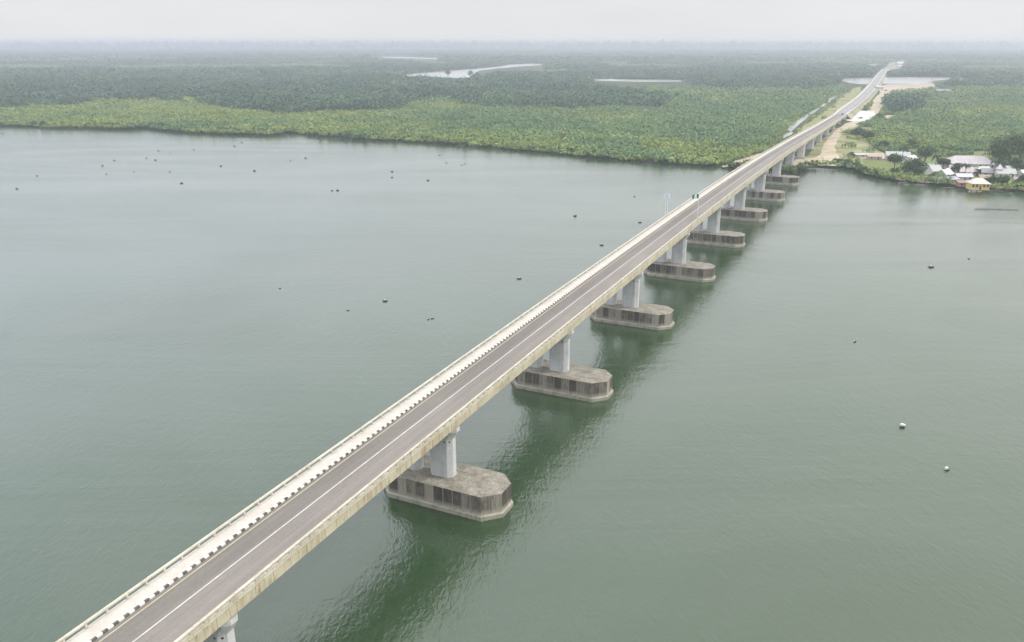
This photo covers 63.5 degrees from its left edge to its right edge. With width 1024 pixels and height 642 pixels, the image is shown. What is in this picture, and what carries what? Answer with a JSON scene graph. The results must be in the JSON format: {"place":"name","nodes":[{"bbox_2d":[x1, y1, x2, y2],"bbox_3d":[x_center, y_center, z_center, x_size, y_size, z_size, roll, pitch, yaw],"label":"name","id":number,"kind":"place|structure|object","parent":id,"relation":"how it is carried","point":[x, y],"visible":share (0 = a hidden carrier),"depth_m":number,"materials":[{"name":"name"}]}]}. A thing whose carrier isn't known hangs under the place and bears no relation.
{"place":"outdoors","nodes":[
{"label":"outdoors","id":0,"kind":"place"},
{"bbox_2d":[375,56,436,58],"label":"creek water","id":1,"kind":"structure","parent":0,"point":[407,57],"depth_m":3774.02,"materials":[{"name":"grey liquid"}]},
{"bbox_2d":[406,64,543,77],"bbox_3d":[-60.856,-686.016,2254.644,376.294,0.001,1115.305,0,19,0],"label":"creek water","id":2,"kind":"structure","parent":0,"point":[458,73],"depth_m":2012.84,"materials":[{"name":"grey liquid"}]},
{"bbox_2d":[3,56,1005,170],"bbox_3d":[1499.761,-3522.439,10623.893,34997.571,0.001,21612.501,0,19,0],"label":"land","id":3,"kind":"structure","parent":0,"point":[847,85],"depth_m":1467.64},
{"bbox_2d":[0,120,902,180],"bbox_3d":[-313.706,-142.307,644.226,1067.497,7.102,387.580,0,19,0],"label":"shore fringe","id":4,"kind":"object","parent":3,"relation":"on","point":[549,148],"visible":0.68,"depth_m":591.14,"materials":[{"name":"green plant"}]},
{"bbox_2d":[0,70,1023,112],"bbox_3d":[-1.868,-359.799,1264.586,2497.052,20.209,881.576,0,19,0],"label":"dark forest","id":5,"kind":"object","parent":3,"relation":"on","point":[291,92],"visible":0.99,"depth_m":1170.96,"materials":[{"name":"green plant"}]},
{"bbox_2d":[0,58,1023,78],"bbox_3d":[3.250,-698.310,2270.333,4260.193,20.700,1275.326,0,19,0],"label":"forest","id":6,"kind":"object","parent":3,"relation":"on","point":[615,69],"visible":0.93,"depth_m":2156.01,"materials":[{"name":"green plant"}]},
{"bbox_2d":[0,48,1023,62],"bbox_3d":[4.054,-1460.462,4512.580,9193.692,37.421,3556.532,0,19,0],"label":"distant forest","id":7,"kind":"object","parent":3,"relation":"on","point":[664,54],"visible":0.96,"depth_m":3786.29,"materials":[{"name":"green plant"}]},
{"bbox_2d":[0,39,1023,48],"bbox_3d":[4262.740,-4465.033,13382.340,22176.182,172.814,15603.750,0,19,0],"label":"horizon forest","id":8,"kind":"object","parent":3,"relation":"on","point":[657,44],"visible":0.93,"depth_m":6423.57,"materials":[{"name":"plant"}]},
{"bbox_2d":[89,80,1023,102],"bbox_3d":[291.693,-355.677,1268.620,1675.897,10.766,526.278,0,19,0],"label":"mangrove scrub","id":9,"kind":"object","parent":3,"relation":"on","point":[825,93],"visible":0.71,"depth_m":1149.59,"materials":[{"name":"green plant"}]},
{"bbox_2d":[798,86,861,132],"bbox_3d":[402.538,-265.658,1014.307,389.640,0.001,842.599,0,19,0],"label":"grass verge","id":10,"kind":"object","parent":3,"relation":"on","point":[843,101],"depth_m":992.91,"materials":[{"name":"green plant"}]},
{"bbox_2d":[851,71,858,80],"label":"broadleaf tree","id":11,"kind":"object","parent":3,"relation":"on","point":[855,73],"visible":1,"depth_m":1602.21,"materials":[{"name":"green plant"}]},
{"bbox_2d":[846,111,875,121],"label":"gravel yard","id":12,"kind":"structure","parent":3,"relation":"on","point":[865,115],"depth_m":847.41,"materials":[{"name":"white gravel"}]},
{"bbox_2d":[878,140,889,145],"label":"broadleaf tree","id":13,"kind":"object","parent":3,"relation":"on","point":[884,142],"visible":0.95,"depth_m":590.29,"materials":[{"name":"green plant"}]},
{"bbox_2d":[879,83,934,92],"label":"bare earth","id":14,"kind":"structure","parent":3,"relation":"on","point":[903,86],"depth_m":1400.62,"materials":[{"name":"beige soil"}]},
{"bbox_2d":[929,69,936,78],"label":"broadleaf tree","id":15,"kind":"object","parent":3,"relation":"on","point":[933,72],"visible":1,"depth_m":1635.63,"materials":[{"name":"green plant"}]},
{"bbox_2d":[0,126,1023,641],"bbox_3d":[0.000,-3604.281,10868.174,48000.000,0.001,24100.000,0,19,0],"label":"river water","id":16,"kind":"structure","parent":0,"point":[740,454],"depth_m":187.28,"materials":[{"name":"green liquid"}]},
{"bbox_2d":[56,113,847,641],"bbox_3d":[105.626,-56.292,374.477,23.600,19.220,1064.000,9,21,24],"label":"road bridge","id":17,"kind":"structure","parent":16,"relation":"in","point":[206,591],"depth_m":139.78,"materials":[{"name":"concrete"}]},
{"bbox_2d":[692,194,698,218],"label":"flagpole","id":18,"kind":"object","parent":17,"relation":"on","point":[694,196],"visible":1,"depth_m":279.07,"materials":[{"name":"metal"}]},
{"bbox_2d":[895,178,932,182],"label":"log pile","id":19,"kind":"object","parent":16,"relation":"on","point":[916,180],"visible":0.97,"depth_m":455.63,"materials":[{"name":"brown wood"}]},
{"bbox_2d":[965,178,990,192],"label":"stilt house","id":20,"kind":"structure","parent":16,"relation":"in","point":[977,184],"depth_m":430.40,"materials":[{"name":"yellow wood"}]},
{"bbox_2d":[0,125,1023,191],"bbox_3d":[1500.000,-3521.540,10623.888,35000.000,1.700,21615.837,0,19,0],"label":"river bank","id":21,"kind":"structure","parent":0,"point":[499,147],"depth_m":617.42,"materials":[{"name":"brown soil"}]},
{"bbox_2d":[0,96,1023,190],"bbox_3d":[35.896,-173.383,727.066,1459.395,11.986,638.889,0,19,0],"label":"mangrove thicket","id":22,"kind":"object","parent":21,"relation":"on","point":[700,129],"visible":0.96,"depth_m":743.85,"materials":[{"name":"green plant"}]},
{"bbox_2d":[798,163,807,169],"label":"bush","id":23,"kind":"object","parent":21,"relation":"on","point":[801,166],"visible":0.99,"depth_m":499.12,"materials":[{"name":"green plant"}]},
{"bbox_2d":[857,166,866,172],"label":"bush","id":24,"kind":"object","parent":21,"relation":"on","point":[860,169],"visible":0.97,"depth_m":488.16,"materials":[{"name":"green plant"}]},
{"bbox_2d":[0,0,1023,42],"label":"sky","id":25,"kind":"structure","parent":0,"point":[34,21],"materials":[{"name":"white"}]},
{"bbox_2d":[594,79,689,81],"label":"creek water","id":26,"kind":"structure","parent":0,"point":[634,80],"depth_m":1611.71,"materials":[{"name":"grey liquid"}]},
{"bbox_2d":[722,153,760,166],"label":"mud spit","id":27,"kind":"structure","parent":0,"point":[748,158],"depth_m":542.67,"materials":[{"name":"beige soil"}]},
{"bbox_2d":[783,132,792,137],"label":"creek water","id":28,"kind":"structure","parent":0,"point":[787,134],"depth_m":687.24,"materials":[{"name":"grey liquid"}]},
{"bbox_2d":[788,95,835,131],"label":"creek water","id":29,"kind":"structure","parent":0,"point":[798,122],"depth_m":838.69,"materials":[{"name":"grey liquid"}]},
{"bbox_2d":[782,121,860,165],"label":"sand track","id":30,"kind":"structure","parent":0,"point":[828,151],"depth_m":597.30,"materials":[{"name":"beige sand"}]},
{"bbox_2d":[806,127,882,174],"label":"grass field","id":31,"kind":"structure","parent":0,"point":[862,143],"depth_m":603.69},
{"bbox_2d":[849,127,865,135],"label":"broadleaf tree","id":32,"kind":"object","parent":31,"relation":"on","point":[856,131],"visible":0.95,"depth_m":663.10,"materials":[{"name":"green plant"}]},
{"bbox_2d":[861,130,874,140],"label":"broadleaf tree","id":33,"kind":"object","parent":31,"relation":"on","point":[866,134],"visible":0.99,"depth_m":642.03,"materials":[{"name":"green plant"}]},
{"bbox_2d":[886,152,904,167],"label":"broadleaf tree","id":34,"kind":"object","parent":31,"relation":"on","point":[893,158],"visible":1,"depth_m":488.46,"materials":[{"name":"green plant"}]},
{"bbox_2d":[837,68,883,110],"bbox_3d":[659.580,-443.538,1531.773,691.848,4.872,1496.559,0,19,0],"label":"embankment","id":35,"kind":"structure","parent":0,"point":[868,83],"depth_m":1492.30,"materials":[{"name":"beige soil"}]},
{"bbox_2d":[836,64,894,113],"bbox_3d":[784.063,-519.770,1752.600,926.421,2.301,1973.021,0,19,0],"label":"road","id":36,"kind":"structure","parent":0,"point":[864,95],"depth_m":1128.54,"materials":[{"name":"grey asphalt"}]},
{"bbox_2d":[846,69,889,118],"bbox_3d":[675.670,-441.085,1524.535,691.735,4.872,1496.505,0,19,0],"label":"embankment","id":37,"kind":"structure","parent":0,"point":[853,113],"depth_m":1016.15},
{"bbox_2d":[834,69,882,113],"bbox_3d":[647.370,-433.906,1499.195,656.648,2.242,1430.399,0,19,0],"label":"road shoulder","id":38,"kind":"object","parent":37,"relation":"on","point":[858,95],"visible":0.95,"depth_m":1139.32},
{"bbox_2d":[847,69,887,113],"bbox_3d":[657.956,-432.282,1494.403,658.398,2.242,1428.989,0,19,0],"label":"road shoulder","id":39,"kind":"object","parent":37,"relation":"on","point":[870,93],"visible":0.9,"depth_m":1194.98},
{"bbox_2d":[867,89,890,113],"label":"sand track","id":40,"kind":"structure","parent":0,"point":[876,107],"depth_m":1023.26,"materials":[{"name":"beige sand"}]},
{"bbox_2d":[842,77,949,83],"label":"creek water","id":41,"kind":"structure","parent":0,"point":[903,80],"depth_m":1611.71,"materials":[{"name":"grey liquid"}]},
{"bbox_2d":[887,60,904,69],"bbox_3d":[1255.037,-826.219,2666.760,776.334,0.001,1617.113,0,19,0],"label":"bare earth","id":42,"kind":"structure","parent":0,"point":[892,67],"depth_m":2555.83,"materials":[{"name":"beige soil"}]},
{"bbox_2d":[862,146,1023,189],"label":"village ground","id":43,"kind":"structure","parent":0,"point":[885,164],"depth_m":529.27,"materials":[{"name":"green plant"}]},
{"bbox_2d":[860,153,885,159],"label":"bare earth","id":44,"kind":"structure","parent":43,"relation":"on","point":[883,154],"depth_m":560.53,"materials":[{"name":"beige soil"}]},
{"bbox_2d":[854,153,867,156],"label":"shelter","id":45,"kind":"object","parent":44,"relation":"on","point":[860,154],"visible":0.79,"depth_m":551.86,"materials":[{"name":"white metal"}]},
{"bbox_2d":[865,154,882,159],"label":"shed","id":46,"kind":"structure","parent":44,"relation":"on","point":[874,156],"depth_m":540.29,"materials":[{"name":"beige metal"}]},
{"bbox_2d":[891,167,899,171],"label":"bush","id":47,"kind":"object","parent":43,"relation":"on","point":[896,169],"visible":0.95,"depth_m":478.94,"materials":[{"name":"green plant"}]},
{"bbox_2d":[884,151,910,159],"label":"house","id":48,"kind":"structure","parent":43,"relation":"on","point":[888,153],"depth_m":538.03,"materials":[{"name":"white metal"}]},
{"bbox_2d":[898,147,907,162],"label":"palm tree","id":49,"kind":"object","parent":43,"relation":"on","point":[903,148],"visible":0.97,"depth_m":512.63,"materials":[{"name":"green plant"}]},
{"bbox_2d":[902,155,916,162],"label":"house","id":50,"kind":"structure","parent":43,"relation":"on","point":[908,157],"depth_m":523.93,"materials":[{"name":"white metal"}]},
{"bbox_2d":[907,138,919,147],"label":"broadleaf tree","id":51,"kind":"object","parent":43,"relation":"on","point":[913,141],"visible":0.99,"depth_m":594.61,"materials":[{"name":"green plant"}]},
{"bbox_2d":[902,156,928,175],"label":"broadleaf tree","id":52,"kind":"object","parent":43,"relation":"on","point":[918,166],"visible":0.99,"depth_m":462.24,"materials":[{"name":"green plant"}]},
{"bbox_2d":[917,146,936,161],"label":"broadleaf tree","id":53,"kind":"object","parent":43,"relation":"on","point":[927,152],"visible":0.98,"depth_m":516.15,"materials":[{"name":"green plant"}]},
{"bbox_2d":[924,165,942,174],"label":"house","id":54,"kind":"structure","parent":43,"relation":"on","point":[931,169],"depth_m":477.17,"materials":[{"name":"grey metal"}]},
{"bbox_2d":[931,154,941,164],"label":"palm tree","id":55,"kind":"object","parent":43,"relation":"on","point":[936,156],"visible":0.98,"depth_m":492.28,"materials":[{"name":"green plant"}]},
{"bbox_2d":[933,176,944,183],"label":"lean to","id":56,"kind":"object","parent":43,"relation":"on","point":[939,177],"visible":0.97,"depth_m":451.27,"materials":[{"name":"grey wood"}]},
{"bbox_2d":[936,157,951,168],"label":"broadleaf tree","id":57,"kind":"object","parent":43,"relation":"on","point":[943,161],"visible":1,"depth_m":498.26,"materials":[{"name":"green plant"}]},
{"bbox_2d":[935,168,954,179],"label":"shack","id":58,"kind":"structure","parent":43,"relation":"on","point":[949,171],"depth_m":463.11,"materials":[{"name":"white metal"}]},
{"bbox_2d":[947,176,960,183],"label":"shack","id":59,"kind":"structure","parent":43,"relation":"on","point":[954,178],"depth_m":451.11,"materials":[{"name":"grey metal"}]},
{"bbox_2d":[950,163,962,172],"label":"broadleaf tree","id":60,"kind":"object","parent":43,"relation":"on","point":[956,166],"visible":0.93,"depth_m":478.53,"materials":[{"name":"green plant"}]},
{"bbox_2d":[955,180,966,186],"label":"shack","id":61,"kind":"structure","parent":43,"relation":"on","point":[960,183],"depth_m":441.30,"materials":[{"name":"brown wood"}]},
{"bbox_2d":[953,173,973,180],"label":"house","id":62,"kind":"structure","parent":43,"relation":"on","point":[966,176],"depth_m":457.75,"materials":[{"name":"white metal"}]},
{"bbox_2d":[960,163,970,171],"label":"palm tree","id":63,"kind":"object","parent":43,"relation":"on","point":[966,165],"visible":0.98,"depth_m":463.52,"materials":[{"name":"green plant"}]},
{"bbox_2d":[959,167,973,172],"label":"house","id":64,"kind":"structure","parent":43,"relation":"on","point":[968,170],"depth_m":474.24,"materials":[{"name":"grey paint"}]},
{"bbox_2d":[941,155,996,167],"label":"long building","id":65,"kind":"structure","parent":43,"relation":"on","point":[974,161],"depth_m":500.23,"materials":[{"name":"grey metal"}]},
{"bbox_2d":[972,168,980,175],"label":"house","id":66,"kind":"structure","parent":43,"relation":"on","point":[976,174],"depth_m":477.15,"materials":[{"name":"grey metal"}]},
{"bbox_2d":[977,174,991,178],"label":"shack","id":67,"kind":"structure","parent":43,"relation":"on","point":[981,176],"depth_m":456.13,"materials":[{"name":"brown metal"}]},
{"bbox_2d":[981,168,994,175],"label":"house","id":68,"kind":"structure","parent":43,"relation":"on","point":[987,171],"depth_m":471.88,"materials":[{"name":"grey metal"}]},
{"bbox_2d":[985,175,1001,183],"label":"broadleaf tree","id":69,"kind":"object","parent":43,"relation":"on","point":[990,178],"visible":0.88,"depth_m":438.39,"materials":[{"name":"green plant"}]},
{"bbox_2d":[989,160,999,170],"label":"palm tree","id":70,"kind":"object","parent":43,"relation":"on","point":[995,162],"visible":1,"depth_m":469.01,"materials":[{"name":"green plant"}]},
{"bbox_2d":[982,137,1015,165],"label":"broadleaf tree","id":71,"kind":"object","parent":43,"relation":"on","point":[1001,150],"visible":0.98,"depth_m":496.40,"materials":[{"name":"green plant"}]},
{"bbox_2d":[996,175,1011,182],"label":"broadleaf tree","id":72,"kind":"object","parent":43,"relation":"on","point":[1005,179],"visible":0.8,"depth_m":440.54,"materials":[{"name":"green plant"}]},
{"bbox_2d":[994,164,1016,178],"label":"building","id":73,"kind":"structure","parent":43,"relation":"on","point":[999,170],"depth_m":465.87,"materials":[{"name":"grey metal"}]},
{"bbox_2d":[996,130,1023,161],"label":"broadleaf tree","id":74,"kind":"object","parent":43,"relation":"on","point":[1014,138],"visible":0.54,"depth_m":503.44,"materials":[{"name":"green plant"}]},
{"bbox_2d":[1003,166,1016,170],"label":"house","id":75,"kind":"structure","parent":43,"relation":"on","point":[1006,167],"depth_m":486.45,"materials":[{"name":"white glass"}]},
{"bbox_2d":[1007,157,1023,169],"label":"broadleaf tree","id":76,"kind":"object","parent":43,"relation":"on","point":[1016,163],"visible":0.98,"depth_m":486.16,"materials":[{"name":"green plant"}]},
{"bbox_2d":[1008,133,1023,158],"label":"broadleaf tree","id":77,"kind":"object","parent":43,"relation":"on","point":[1021,155],"visible":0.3,"depth_m":508.65,"materials":[{"name":"green plant"}]},
{"bbox_2d":[1015,173,1023,181],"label":"broadleaf tree","id":78,"kind":"object","parent":43,"relation":"on","point":[1021,177],"visible":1,"depth_m":438.79,"materials":[{"name":"green plant"}]},
{"bbox_2d":[1016,170,1023,176],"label":"house","id":79,"kind":"structure","parent":43,"relation":"on","point":[1019,173],"depth_m":463.91,"materials":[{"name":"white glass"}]},
{"bbox_2d":[935,89,951,90],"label":"creek water","id":80,"kind":"structure","parent":0,"point":[943,89],"depth_m":1316.54,"materials":[{"name":"grey liquid"}]}
]}

